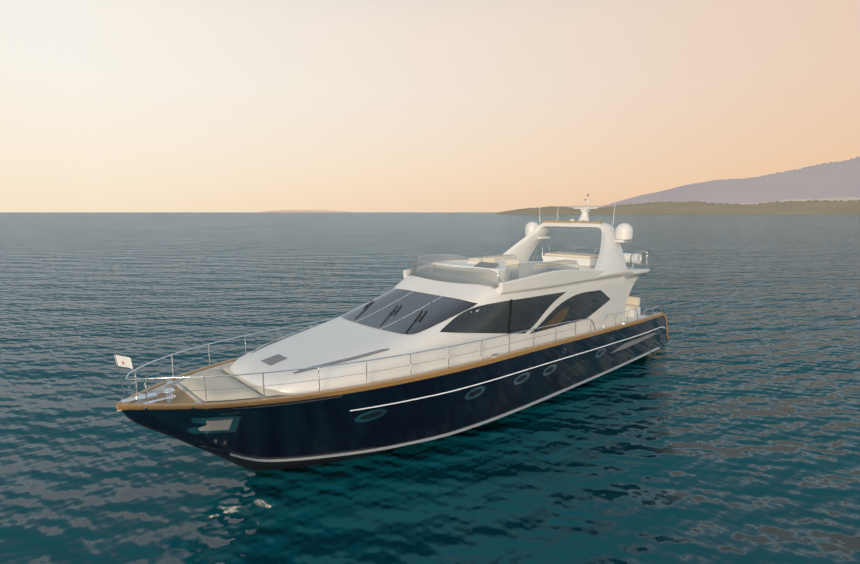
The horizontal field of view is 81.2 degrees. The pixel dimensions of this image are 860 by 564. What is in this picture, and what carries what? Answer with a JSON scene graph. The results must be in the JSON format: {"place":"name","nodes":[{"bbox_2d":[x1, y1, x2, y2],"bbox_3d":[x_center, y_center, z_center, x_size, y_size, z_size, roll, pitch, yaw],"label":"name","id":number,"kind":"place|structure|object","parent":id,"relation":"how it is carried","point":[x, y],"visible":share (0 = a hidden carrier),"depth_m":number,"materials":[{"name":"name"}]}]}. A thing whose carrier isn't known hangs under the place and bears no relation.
{"place":"outdoors","nodes":[
{"label":"outdoors","id":0,"kind":"place"},
{"bbox_2d":[263,210,346,211],"bbox_3d":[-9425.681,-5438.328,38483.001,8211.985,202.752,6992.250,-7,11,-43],"label":"island","id":1,"kind":"structure","parent":0,"point":[304,211],"depth_m":37382.37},
{"bbox_2d":[187,327,664,461],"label":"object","id":2,"kind":"object","parent":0,"point":[230,424],"visible":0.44,"depth_m":17.18,"materials":[{"name":"silver metal"}]},
{"bbox_2d":[0,212,859,563],"bbox_3d":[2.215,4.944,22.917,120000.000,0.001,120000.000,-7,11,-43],"label":"sea","id":3,"kind":"structure","parent":0,"point":[722,426],"depth_m":20.16,"materials":[{"name":"liquid"}]},
{"bbox_2d":[116,312,669,470],"bbox_3d":[2.172,3.883,22.729,28.106,4.155,6.899,-7,11,-43],"label":"hull","id":4,"kind":"object","parent":3,"relation":"in","point":[313,424],"visible":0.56,"depth_m":15.85,"materials":[{"name":"blue"}]},
{"bbox_2d":[114,312,657,409],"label":"deck fittings","id":5,"kind":"object","parent":4,"relation":"on","point":[225,384],"visible":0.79,"depth_m":14.21,"materials":[{"name":"silver plastic"}]},
{"bbox_2d":[125,306,661,404],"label":"rails","id":6,"kind":"object","parent":4,"relation":"on","point":[145,378],"visible":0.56,"depth_m":15.12,"materials":[{"name":"silver metal"}]},
{"bbox_2d":[230,275,625,394],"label":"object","id":7,"kind":"object","parent":4,"relation":"on","point":[338,338],"depth_m":17.97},
{"bbox_2d":[394,272,504,303],"bbox_3d":[0.378,0.278,20.532,1.552,1.000,5.600,-7,11,-43],"label":"brow","id":8,"kind":"object","parent":7,"relation":"on","point":[474,291],"visible":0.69,"depth_m":19.91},
{"bbox_2d":[403,260,649,294],"bbox_3d":[5.177,-0.528,24.956,12.113,1.040,6.406,-7,11,-43],"label":"fly","id":9,"kind":"object","parent":7,"relation":"on","point":[529,281],"visible":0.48,"depth_m":21.35,"materials":[{"name":"white plastic"}]},
{"bbox_2d":[408,254,577,287],"bbox_3d":[2.452,-0.456,22.391,5.471,1.261,6.166,-7,11,-43],"label":"windscreen","id":10,"kind":"object","parent":9,"relation":"on","point":[424,260],"visible":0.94,"depth_m":23.17,"materials":[{"name":"clear glass"}]},
{"bbox_2d":[433,252,598,283],"bbox_3d":[5.151,-0.970,24.793,10.172,0.800,4.480,-7,11,-43],"label":"flybridge seating","id":11,"kind":"object","parent":9,"relation":"on","point":[498,264],"visible":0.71,"depth_m":22.18,"materials":[{"name":"white leather"}]},
{"bbox_2d":[503,222,632,276],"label":"arch","id":12,"kind":"structure","parent":9,"relation":"on","point":[611,259],"depth_m":25.23,"materials":[{"name":"white plastic"}]},
{"bbox_2d":[538,172,617,225],"bbox_3d":[8.135,-4.559,27.193,1.773,2.912,4.290,-7,11,-43],"label":"radar mast","id":13,"kind":"object","parent":12,"relation":"on","point":[584,216],"visible":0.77,"depth_m":27.49,"materials":[{"name":"white metal"}]},
{"bbox_2d":[533,246,647,269],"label":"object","id":14,"kind":"object","parent":9,"relation":"on","point":[633,258],"visible":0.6,"depth_m":26.59,"materials":[{"name":"white metal"}]},
{"bbox_2d":[625,277,640,316],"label":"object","id":15,"kind":"object","parent":4,"relation":"on","point":[631,303],"visible":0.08,"depth_m":28.76,"materials":[{"name":"white plastic"}]},
{"bbox_2d":[0,0,859,211],"label":"sky","id":16,"kind":"structure","parent":0,"point":[106,105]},
{"bbox_2d":[503,205,605,211],"bbox_3d":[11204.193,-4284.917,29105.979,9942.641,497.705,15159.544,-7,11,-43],"label":"mountains","id":17,"kind":"structure","parent":0,"point":[598,206],"depth_m":29834.77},
{"bbox_2d":[496,199,859,214],"bbox_3d":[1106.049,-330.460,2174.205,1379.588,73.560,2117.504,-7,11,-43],"label":"headland","id":18,"kind":"structure","parent":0,"point":[828,207],"depth_m":1934.16,"materials":[{"name":"green plant"}]},
{"bbox_2d":[603,156,859,206],"bbox_3d":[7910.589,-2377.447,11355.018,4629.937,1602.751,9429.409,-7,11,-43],"label":"mountains","id":19,"kind":"structure","parent":0,"point":[832,179],"depth_m":11179.31,"materials":[{"name":"stone"}]},
{"bbox_2d":[723,197,859,204],"bbox_3d":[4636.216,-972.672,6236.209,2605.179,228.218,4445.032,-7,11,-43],"label":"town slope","id":20,"kind":"structure","parent":0,"point":[836,198],"depth_m":6168.22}
]}

